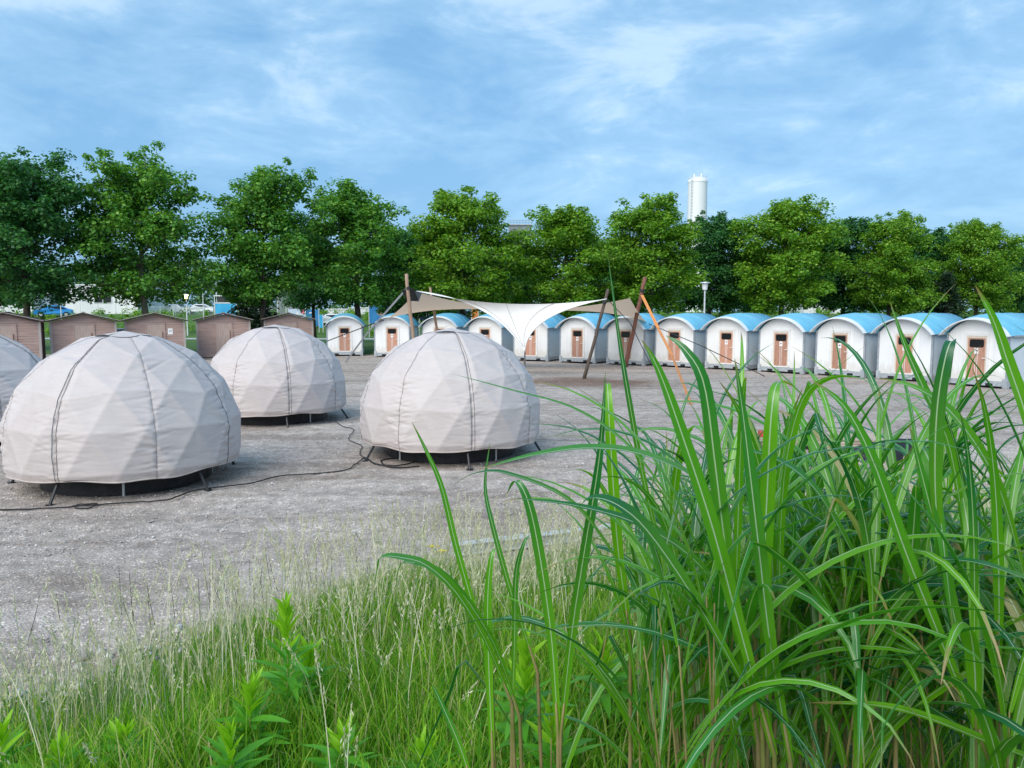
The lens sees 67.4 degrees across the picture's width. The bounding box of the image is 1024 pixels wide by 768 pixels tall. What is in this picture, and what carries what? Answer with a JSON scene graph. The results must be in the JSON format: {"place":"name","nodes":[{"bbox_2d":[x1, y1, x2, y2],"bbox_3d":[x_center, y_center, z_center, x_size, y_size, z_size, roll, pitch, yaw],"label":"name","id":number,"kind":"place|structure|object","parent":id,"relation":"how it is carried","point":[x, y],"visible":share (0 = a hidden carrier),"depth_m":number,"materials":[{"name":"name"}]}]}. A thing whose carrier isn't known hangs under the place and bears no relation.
{"place":"outdoors","nodes":[
{"label":"outdoors","id":0,"kind":"place"},
{"bbox_2d":[0,312,1021,767],"bbox_3d":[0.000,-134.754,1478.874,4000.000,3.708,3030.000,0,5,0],"label":"ground","id":1,"kind":"structure","parent":0,"point":[369,346],"depth_m":5.12,"materials":[{"name":"plant"}]},
{"bbox_2d":[0,707,39,767],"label":"leafy herb","id":2,"kind":"object","parent":1,"relation":"on","point":[5,740],"visible":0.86,"depth_m":3.56,"materials":[{"name":"green plant"}]},
{"bbox_2d":[33,305,73,316],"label":"parked car","id":3,"kind":"object","parent":1,"relation":"on","point":[56,309],"visible":0.69,"depth_m":92.01,"materials":[{"name":"blue paint"}]},
{"bbox_2d":[0,145,118,316],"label":"tree","id":4,"kind":"object","parent":1,"relation":"on","point":[34,215],"visible":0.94,"depth_m":41.69,"materials":[{"name":"green plant"}]},
{"bbox_2d":[41,722,106,767],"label":"leafy herb","id":5,"kind":"object","parent":1,"relation":"on","point":[54,747],"visible":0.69,"depth_m":3.38,"materials":[{"name":"green plant"}]},
{"bbox_2d":[62,284,164,313],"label":"building","id":6,"kind":"structure","parent":1,"relation":"on","point":[112,306],"depth_m":103.49,"materials":[{"name":"white paint"}]},
{"bbox_2d":[81,717,164,767],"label":"leafy herb","id":7,"kind":"object","parent":1,"relation":"on","point":[121,729],"visible":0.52,"depth_m":3.48,"materials":[{"name":"green plant"}]},
{"bbox_2d":[59,140,218,316],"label":"tree","id":8,"kind":"object","parent":1,"relation":"on","point":[128,202],"visible":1,"depth_m":44.04,"materials":[{"name":"green plant"}]},
{"bbox_2d":[183,304,215,313],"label":"parked car","id":9,"kind":"object","parent":1,"relation":"on","point":[199,306],"visible":0.73,"depth_m":110.75,"materials":[{"name":"white paint"}]},
{"bbox_2d":[214,285,241,314],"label":"frame tower","id":10,"kind":"structure","parent":1,"relation":"on","point":[221,304],"depth_m":91.54,"materials":[{"name":"white paint"}]},
{"bbox_2d":[201,717,275,767],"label":"leafy herb","id":11,"kind":"object","parent":1,"relation":"on","point":[225,749],"visible":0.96,"depth_m":3.20,"materials":[{"name":"green plant"}]},
{"bbox_2d":[227,266,279,329],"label":"tree","id":12,"kind":"object","parent":1,"relation":"on","point":[253,312],"visible":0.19,"depth_m":57.10,"materials":[{"name":"green plant"}]},
{"bbox_2d":[211,666,296,764],"bbox_3d":[-1.170,1.564,3.506,0.356,0.519,0.378,4,7,40],"label":"leafy herb","id":13,"kind":"object","parent":1,"relation":"on","point":[248,693],"visible":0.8,"depth_m":3.50,"materials":[{"name":"green plant"}]},
{"bbox_2d":[193,157,325,326],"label":"tree","id":14,"kind":"object","parent":1,"relation":"on","point":[263,190],"visible":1,"depth_m":46.88,"materials":[{"name":"green plant"}]},
{"bbox_2d":[248,591,323,729],"bbox_3d":[-1.123,1.442,3.841,0.345,0.830,0.404,-4,6,-36],"label":"leafy herb","id":15,"kind":"object","parent":1,"relation":"on","point":[283,624],"visible":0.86,"depth_m":3.84,"materials":[{"name":"green plant"}]},
{"bbox_2d":[261,312,315,336],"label":"timber hut","id":16,"kind":"object","parent":1,"relation":"on","point":[296,321],"visible":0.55,"depth_m":48.46,"materials":[{"name":"wood"}]},
{"bbox_2d":[277,288,300,314],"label":"hoarding","id":17,"kind":"object","parent":1,"relation":"on","point":[280,311],"visible":0.07,"depth_m":94.49,"materials":[{"name":"white paint"}]},
{"bbox_2d":[275,634,340,713],"bbox_3d":[-1.081,1.593,4.073,0.392,0.548,0.328,4,6,36],"label":"leafy herb","id":18,"kind":"object","parent":1,"relation":"on","point":[309,661],"visible":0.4,"depth_m":4.06,"materials":[{"name":"green plant"}]},
{"bbox_2d":[275,209,352,337],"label":"tree","id":19,"kind":"object","parent":1,"relation":"on","point":[301,298],"visible":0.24,"depth_m":64.27,"materials":[{"name":"green plant"}]},
{"bbox_2d":[304,712,382,767],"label":"leafy herb","id":20,"kind":"object","parent":1,"relation":"on","point":[335,740],"visible":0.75,"depth_m":3.26,"materials":[{"name":"green plant"}]},
{"bbox_2d":[284,176,427,318],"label":"tree","id":21,"kind":"object","parent":1,"relation":"on","point":[353,216],"visible":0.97,"depth_m":49.95,"materials":[{"name":"green plant"}]},
{"bbox_2d":[369,306,387,337],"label":"billboard","id":22,"kind":"object","parent":1,"relation":"on","point":[374,316],"visible":0.24,"depth_m":81.66,"materials":[{"name":"blue paint"}]},
{"bbox_2d":[364,226,458,324],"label":"tree","id":23,"kind":"object","parent":1,"relation":"on","point":[406,240],"visible":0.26,"depth_m":62.01,"materials":[{"name":"green plant"}]},
{"bbox_2d":[382,724,463,767],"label":"leafy herb","id":24,"kind":"object","parent":1,"relation":"on","point":[419,743],"visible":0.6,"depth_m":3.16,"materials":[{"name":"green plant"}]},
{"bbox_2d":[402,185,536,317],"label":"tree","id":25,"kind":"object","parent":1,"relation":"on","point":[467,214],"visible":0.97,"depth_m":53.10,"materials":[{"name":"green plant"}]},
{"bbox_2d":[477,244,535,313],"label":"tree","id":26,"kind":"object","parent":1,"relation":"on","point":[525,287],"visible":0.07,"depth_m":66.25,"materials":[{"name":"green plant"}]},
{"bbox_2d":[373,371,643,767],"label":"reed clump","id":27,"kind":"object","parent":1,"relation":"on","point":[466,600],"visible":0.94,"depth_m":2.30,"materials":[{"name":"plant"}]},
{"bbox_2d":[0,491,1019,767],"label":"meadow grass","id":28,"kind":"structure","parent":1,"relation":"on","point":[182,733],"depth_m":4.01,"materials":[{"name":"plant"}]},
{"bbox_2d":[1,305,1018,334],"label":"undergrowth","id":29,"kind":"object","parent":1,"relation":"on","point":[352,311],"visible":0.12,"depth_m":94.60,"materials":[{"name":"green plant"}]},
{"bbox_2d":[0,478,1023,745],"bbox_3d":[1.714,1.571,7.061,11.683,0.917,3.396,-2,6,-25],"label":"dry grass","id":30,"kind":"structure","parent":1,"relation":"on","point":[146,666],"depth_m":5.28,"materials":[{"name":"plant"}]},
{"bbox_2d":[0,354,1023,697],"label":"gravel yard","id":31,"kind":"structure","parent":1,"relation":"on","point":[266,452],"depth_m":10.69,"materials":[{"name":"gravel"}]},
{"bbox_2d":[0,335,41,446],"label":"dome tent","id":32,"kind":"object","parent":31,"relation":"on","point":[18,362],"visible":0.39,"depth_m":14.62,"materials":[{"name":"fabric"}]},
{"bbox_2d":[0,312,45,359],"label":"timber hut","id":33,"kind":"object","parent":31,"relation":"on","point":[28,332],"visible":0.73,"depth_m":37.31,"materials":[{"name":"wood"}]},
{"bbox_2d":[0,324,16,340],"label":"door","id":34,"kind":"structure","parent":33,"relation":"in","point":[9,331],"depth_m":36.98,"materials":[{"name":"wood"}]},
{"bbox_2d":[45,312,119,354],"bbox_3d":[-22.335,-2.447,40.143,3.320,2.645,2.865,-3,6,-28],"label":"timber hut","id":35,"kind":"object","parent":31,"relation":"on","point":[67,331],"visible":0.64,"depth_m":38.90,"materials":[{"name":"wood"}]},
{"bbox_2d":[72,323,94,341],"bbox_3d":[-21.782,-2.091,39.134,1.000,1.980,0.055,-3,6,-28],"label":"door","id":36,"kind":"structure","parent":35,"relation":"in","point":[80,330],"depth_m":39.07,"materials":[{"name":"wood"}]},
{"bbox_2d":[0,331,240,505],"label":"dome tent","id":37,"kind":"object","parent":31,"relation":"on","point":[122,413],"visible":1,"depth_m":10.79,"materials":[{"name":"fabric"}]},
{"bbox_2d":[120,312,187,346],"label":"timber hut","id":38,"kind":"object","parent":31,"relation":"on","point":[172,329],"visible":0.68,"depth_m":41.54,"materials":[{"name":"wood"}]},
{"bbox_2d":[145,323,165,338],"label":"door","id":39,"kind":"structure","parent":38,"relation":"in","point":[153,329],"depth_m":41.48,"materials":[{"name":"wood"}]},
{"bbox_2d":[0,457,364,509],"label":"power cable","id":40,"kind":"object","parent":31,"relation":"on","point":[178,495],"visible":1,"depth_m":10.74,"materials":[{"name":"black rubber"}]},
{"bbox_2d":[27,542,415,644],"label":"dead stalks","id":41,"kind":"object","parent":31,"relation":"on","point":[215,590],"visible":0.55,"depth_m":6.63,"materials":[{"name":"plant"}]},
{"bbox_2d":[193,312,252,356],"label":"timber hut","id":42,"kind":"object","parent":31,"relation":"on","point":[215,334],"visible":0.66,"depth_m":44.96,"materials":[{"name":"wood"}]},
{"bbox_2d":[214,322,232,354],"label":"door","id":43,"kind":"structure","parent":42,"relation":"in","point":[223,330],"depth_m":45.06,"materials":[{"name":"wood"}]},
{"bbox_2d":[210,325,349,427],"bbox_3d":[-5.771,-0.282,18.755,3.367,2.335,3.430,-3,6,-27],"label":"dome tent","id":44,"kind":"object","parent":31,"relation":"on","point":[278,375],"visible":0.93,"depth_m":17.63,"materials":[{"name":"fabric"}]},
{"bbox_2d":[2,556,557,708],"bbox_3d":[-1.483,1.903,6.802,6.631,0.163,1.271,-4,7,-39],"label":"rubble","id":45,"kind":"object","parent":31,"relation":"on","point":[115,651],"visible":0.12,"depth_m":5.72,"materials":[{"name":"stone"}]},
{"bbox_2d":[324,313,364,355],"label":"cabin","id":46,"kind":"object","parent":31,"relation":"on","point":[342,324],"visible":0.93,"depth_m":46.99,"materials":[{"name":"grey metal"}]},
{"bbox_2d":[337,325,351,351],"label":"door","id":47,"kind":"structure","parent":46,"relation":"in","point":[344,343],"depth_m":46.98,"materials":[{"name":"brown wood"}]},
{"bbox_2d":[371,313,418,356],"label":"cabin","id":48,"kind":"object","parent":31,"relation":"on","point":[390,333],"visible":0.62,"depth_m":45.94,"materials":[{"name":"grey metal"}]},
{"bbox_2d":[384,325,398,352],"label":"door","id":49,"kind":"structure","parent":48,"relation":"in","point":[391,331],"depth_m":45.93,"materials":[{"name":"brown wood"}]},
{"bbox_2d":[405,274,414,338],"bbox_3d":[-4.149,-2.408,31.845,0.593,4.295,0.189,2,5,18],"label":"tent pole","id":50,"kind":"object","parent":31,"relation":"on","point":[409,306],"visible":0.69,"depth_m":31.74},
{"bbox_2d":[345,288,405,361],"bbox_3d":[-6.776,-2.569,36.241,0.476,3.728,9.970,-3,6,-27],"label":"guy strap","id":51,"kind":"object","parent":50,"relation":"attached to","point":[384,313],"visible":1,"depth_m":34.48,"materials":[{"name":"fabric"}]},
{"bbox_2d":[402,288,421,301],"bbox_3d":[-4.246,-3.782,32.791,0.513,0.552,2.039,0,5,3],"label":"guy strap","id":52,"kind":"object","parent":50,"relation":"attached to","point":[415,295],"visible":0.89,"depth_m":32.48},
{"bbox_2d":[418,313,469,333],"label":"cabin","id":53,"kind":"object","parent":31,"relation":"on","point":[453,321],"visible":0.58,"depth_m":44.66,"materials":[{"name":"grey metal"}]},
{"bbox_2d":[360,328,540,470],"bbox_3d":[-1.149,0.128,14.283,3.367,2.335,3.430,-2,5,-18],"label":"dome tent","id":54,"kind":"object","parent":31,"relation":"on","point":[435,400],"visible":1,"depth_m":13.10,"materials":[{"name":"fabric"}]},
{"bbox_2d":[464,314,512,351],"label":"cabin","id":55,"kind":"object","parent":31,"relation":"on","point":[491,328],"visible":0.47,"depth_m":43.27,"materials":[{"name":"grey metal"}]},
{"bbox_2d":[524,351,525,367],"bbox_3d":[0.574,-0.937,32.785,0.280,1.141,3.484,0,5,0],"label":"tie down post","id":56,"kind":"object","parent":31,"relation":"on","point":[525,359],"visible":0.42,"depth_m":32.68,"materials":[{"name":"grey metal"}]},
{"bbox_2d":[386,291,645,351],"bbox_3d":[0.151,-2.882,34.370,13.259,2.534,9.021,0,5,0],"label":"stretch canopy","id":57,"kind":"object","parent":56,"relation":"on","point":[520,323],"visible":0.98,"depth_m":32.17,"materials":[{"name":"fabric"}]},
{"bbox_2d":[448,524,611,556],"bbox_3d":[0.293,1.740,8.611,2.063,0.127,0.155,-2,6,-22],"label":"kerb","id":58,"kind":"object","parent":31,"relation":"on","point":[523,536],"visible":0.2,"depth_m":8.49,"materials":[{"name":"concrete"}]},
{"bbox_2d":[513,314,566,361],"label":"cabin","id":59,"kind":"object","parent":31,"relation":"on","point":[543,342],"visible":0.41,"depth_m":41.83,"materials":[{"name":"grey metal"}]},
{"bbox_2d":[523,327,537,356],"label":"door","id":60,"kind":"structure","parent":59,"relation":"in","point":[531,349],"depth_m":41.84,"materials":[{"name":"brown wood"}]},
{"bbox_2d":[555,313,614,363],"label":"cabin","id":61,"kind":"object","parent":31,"relation":"on","point":[577,333],"visible":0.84,"depth_m":40.28,"materials":[{"name":"grey metal"}]},
{"bbox_2d":[570,327,584,357],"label":"door","id":62,"kind":"structure","parent":61,"relation":"in","point":[577,334],"depth_m":40.26,"materials":[{"name":"brown wood"}]},
{"bbox_2d":[582,289,608,378],"bbox_3d":[3.291,-1.913,30.258,1.174,3.626,0.162,4,6,35],"label":"tent pole","id":63,"kind":"object","parent":31,"relation":"on","point":[604,302],"visible":0.96,"depth_m":30.20,"materials":[{"name":"wood"}]},
{"bbox_2d":[602,313,664,365],"bbox_3d":[6.461,-2.337,39.462,2.394,2.611,3.180,4,7,38],"label":"cabin","id":64,"kind":"object","parent":31,"relation":"on","point":[644,333],"visible":0.56,"depth_m":38.45,"materials":[{"name":"grey metal"}]},
{"bbox_2d":[617,327,632,359],"bbox_3d":[5.686,-2.019,38.509,0.880,1.650,0.035,4,7,38],"label":"door","id":65,"kind":"structure","parent":64,"relation":"in","point":[625,332],"depth_m":38.49,"materials":[{"name":"brown wood"}]},
{"bbox_2d":[625,277,646,366],"bbox_3d":[5.841,-2.863,36.503,0.230,4.393,1.567,-3,6,-29],"label":"tent pole","id":66,"kind":"object","parent":31,"relation":"on","point":[638,307],"visible":0.91,"depth_m":36.39,"materials":[{"name":"wood"}]},
{"bbox_2d":[641,295,692,404],"bbox_3d":[5.708,-1.734,28.576,0.463,3.480,13.788,0,5,4],"label":"guy strap","id":67,"kind":"object","parent":31,"relation":"attached to","point":[663,338],"visible":1,"depth_m":29.51,"materials":[{"name":"fabric"}]},
{"bbox_2d":[649,313,715,367],"bbox_3d":[8.672,-2.206,38.025,2.394,2.611,3.180,5,7,42],"label":"cabin","id":68,"kind":"object","parent":31,"relation":"on","point":[688,326],"visible":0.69,"depth_m":37.06,"materials":[{"name":"grey metal"}]},
{"bbox_2d":[666,328,682,361],"bbox_3d":[7.838,-1.892,37.122,0.880,1.650,0.035,5,7,42],"label":"door","id":69,"kind":"structure","parent":68,"relation":"in","point":[676,351],"depth_m":37.11,"materials":[{"name":"brown wood"}]},
{"bbox_2d":[701,313,770,370],"bbox_3d":[10.768,-2.045,36.269,3.180,2.611,2.394,-5,7,-44],"label":"cabin","id":70,"kind":"object","parent":31,"relation":"on","point":[723,335],"visible":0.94,"depth_m":35.33,"materials":[{"name":"grey metal"}]},
{"bbox_2d":[717,328,734,364],"bbox_3d":[9.858,-1.734,35.403,0.088,1.650,0.880,-5,7,-44],"label":"door","id":71,"kind":"structure","parent":70,"relation":"in","point":[726,336],"depth_m":35.41,"materials":[{"name":"brown wood"}]},
{"bbox_2d":[753,313,828,373],"bbox_3d":[12.668,-1.863,34.290,3.180,2.611,2.394,-4,7,-40],"label":"cabin","id":72,"kind":"object","parent":31,"relation":"on","point":[784,334],"visible":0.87,"depth_m":33.34,"materials":[{"name":"grey metal"}]},
{"bbox_2d":[771,329,790,367],"bbox_3d":[11.704,-1.557,33.477,0.088,1.650,0.880,-4,7,-40],"label":"door","id":73,"kind":"structure","parent":72,"relation":"in","point":[781,338],"depth_m":33.49,"materials":[{"name":"brown wood"}]},
{"bbox_2d":[757,430,883,446],"bbox_3d":[6.057,1.066,14.883,2.730,0.360,0.950,1,5,8],"label":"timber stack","id":74,"kind":"object","parent":31,"relation":"on","point":[871,436],"visible":0.12,"depth_m":14.56,"materials":[{"name":"brown wood"}]},
{"bbox_2d":[810,313,892,377],"bbox_3d":[14.480,-1.685,32.340,3.180,2.611,2.394,-4,7,-37],"label":"cabin","id":75,"kind":"object","parent":31,"relation":"on","point":[853,330],"visible":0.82,"depth_m":31.44,"materials":[{"name":"grey metal"}]},
{"bbox_2d":[829,330,850,370],"bbox_3d":[13.482,-1.387,31.616,0.035,1.650,0.880,-4,7,-37],"label":"door","id":76,"kind":"structure","parent":75,"relation":"in","point":[844,335],"depth_m":31.60,"materials":[{"name":"brown wood"}]},
{"bbox_2d":[854,438,928,460],"bbox_3d":[6.932,1.160,13.847,1.898,0.351,0.900,0,5,0],"label":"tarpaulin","id":77,"kind":"object","parent":31,"relation":"on","point":[899,455],"visible":0.15,"depth_m":13.59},
{"bbox_2d":[871,313,962,382],"bbox_3d":[16.097,-1.486,30.174,3.180,2.611,2.394,-4,6,-34],"label":"cabin","id":78,"kind":"object","parent":31,"relation":"on","point":[928,342],"visible":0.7,"depth_m":29.34,"materials":[{"name":"grey metal"}]},
{"bbox_2d":[892,331,916,374],"bbox_3d":[15.062,-1.193,29.501,0.035,1.650,0.880,-4,6,-34],"label":"door","id":79,"kind":"structure","parent":78,"relation":"in","point":[907,370],"depth_m":29.55,"materials":[{"name":"brown wood"}]},
{"bbox_2d":[939,313,1023,388],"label":"cabin","id":80,"kind":"object","parent":31,"relation":"on","point":[970,334],"visible":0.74,"depth_m":26.97,"materials":[{"name":"grey metal"}]},
{"bbox_2d":[962,333,990,379],"bbox_3d":[16.393,-0.977,27.148,0.088,1.650,0.880,-3,6,-30],"label":"door","id":81,"kind":"structure","parent":80,"relation":"in","point":[972,341],"depth_m":27.13,"materials":[{"name":"brown wood"}]},
{"bbox_2d":[508,224,531,245],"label":"plant roof","id":82,"kind":"structure","parent":1,"relation":"on","point":[517,226],"depth_m":216.87,"materials":[{"name":"grey metal"}]},
{"bbox_2d":[34,243,1008,313],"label":"wood","id":83,"kind":"object","parent":1,"relation":"on","point":[200,298],"visible":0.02,"depth_m":137.31,"materials":[{"name":"green plant"}]},
{"bbox_2d":[477,625,579,767],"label":"leafy herb","id":84,"kind":"object","parent":1,"relation":"on","point":[522,686],"visible":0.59,"depth_m":3.09,"materials":[{"name":"green plant"}]},
{"bbox_2d":[517,695,603,767],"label":"leafy herb","id":85,"kind":"object","parent":1,"relation":"on","point":[548,734],"visible":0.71,"depth_m":2.88,"materials":[{"name":"green plant"}]},
{"bbox_2d":[508,204,629,317],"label":"tree","id":86,"kind":"object","parent":1,"relation":"on","point":[567,233],"visible":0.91,"depth_m":55.99,"materials":[{"name":"green plant"}]},
{"bbox_2d":[570,626,648,730],"bbox_3d":[0.402,1.381,3.551,0.416,0.540,0.386,-4,7,-38],"label":"leafy herb","id":87,"kind":"object","parent":1,"relation":"on","point":[621,676],"visible":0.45,"depth_m":3.52,"materials":[{"name":"green plant"}]},
{"bbox_2d":[573,235,653,316],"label":"tree","id":88,"kind":"object","parent":1,"relation":"on","point":[606,279],"visible":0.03,"depth_m":70.60,"materials":[{"name":"green plant"}]},
{"bbox_2d":[593,191,712,315],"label":"tree","id":89,"kind":"object","parent":1,"relation":"on","point":[647,220],"visible":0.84,"depth_m":59.07,"materials":[{"name":"green plant"}]},
{"bbox_2d":[685,174,707,311],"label":"storage tower","id":90,"kind":"structure","parent":1,"relation":"on","point":[697,196],"depth_m":291.75,"materials":[{"name":"metal"}]},
{"bbox_2d":[673,210,754,316],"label":"tree","id":91,"kind":"object","parent":1,"relation":"on","point":[716,233],"visible":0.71,"depth_m":67.48,"materials":[{"name":"green plant"}]},
{"bbox_2d":[428,259,1023,767],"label":"reed clump","id":92,"kind":"object","parent":1,"relation":"on","point":[746,699],"visible":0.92,"depth_m":1.92,"materials":[{"name":"plant"}]},
{"bbox_2d":[716,247,778,314],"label":"tree","id":93,"kind":"object","parent":1,"relation":"on","point":[748,307],"visible":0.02,"depth_m":77.04,"materials":[{"name":"green plant"}]},
{"bbox_2d":[497,333,1003,767],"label":"reed clump","id":94,"kind":"object","parent":1,"relation":"on","point":[727,430],"visible":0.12,"depth_m":2.90,"materials":[{"name":"plant"}]},
{"bbox_2d":[519,327,1023,767],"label":"reed clump","id":95,"kind":"object","parent":1,"relation":"on","point":[909,559],"visible":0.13,"depth_m":2.11,"materials":[{"name":"plant"}]},
{"bbox_2d":[711,193,853,315],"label":"tree","id":96,"kind":"object","parent":1,"relation":"on","point":[786,220],"visible":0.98,"depth_m":64.25,"materials":[{"name":"green plant"}]},
{"bbox_2d":[659,285,1023,767],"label":"reed clump","id":97,"kind":"object","parent":1,"relation":"on","point":[1000,527],"visible":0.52,"depth_m":1.88,"materials":[{"name":"plant"}]},
{"bbox_2d":[799,216,903,314],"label":"tree","id":98,"kind":"object","parent":1,"relation":"on","point":[836,301],"visible":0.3,"depth_m":73.29,"materials":[{"name":"green plant"}]},
{"bbox_2d":[832,739,903,767],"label":"broad leaf weed","id":99,"kind":"object","parent":1,"relation":"on","point":[885,760],"visible":0.12,"depth_m":2.71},
{"bbox_2d":[838,209,950,315],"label":"tree","id":100,"kind":"object","parent":1,"relation":"on","point":[893,251],"visible":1,"depth_m":68.81,"materials":[{"name":"green plant"}]},
{"bbox_2d":[792,347,1023,757],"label":"reed clump","id":101,"kind":"object","parent":1,"relation":"on","point":[950,476],"visible":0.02,"depth_m":3.34,"materials":[{"name":"plant"}]},
{"bbox_2d":[884,226,978,313],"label":"tree","id":102,"kind":"object","parent":1,"relation":"on","point":[941,237],"visible":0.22,"depth_m":77.97,"materials":[{"name":"green plant"}]},
{"bbox_2d":[924,270,969,318],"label":"conifer","id":103,"kind":"object","parent":1,"relation":"on","point":[949,306],"visible":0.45,"depth_m":69.09,"materials":[{"name":"green plant"}]},
{"bbox_2d":[938,677,967,749],"bbox_3d":[1.956,1.454,3.346,0.288,0.374,0.319,1,5,14],"label":"broad leaf weed","id":104,"kind":"object","parent":1,"relation":"on","point":[953,732],"visible":0.05,"depth_m":3.29,"materials":[{"name":"plant"}]},
{"bbox_2d":[930,217,1023,315],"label":"tree","id":105,"kind":"object","parent":1,"relation":"on","point":[976,236],"visible":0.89,"depth_m":72.97,"materials":[{"name":"green plant"}]},
{"bbox_2d":[1001,246,1023,312],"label":"tree","id":106,"kind":"object","parent":1,"relation":"on","point":[1019,301],"visible":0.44,"depth_m":79.28,"materials":[{"name":"green plant"}]},
{"bbox_2d":[0,0,1023,311],"label":"sky","id":107,"kind":"structure","parent":0,"point":[869,108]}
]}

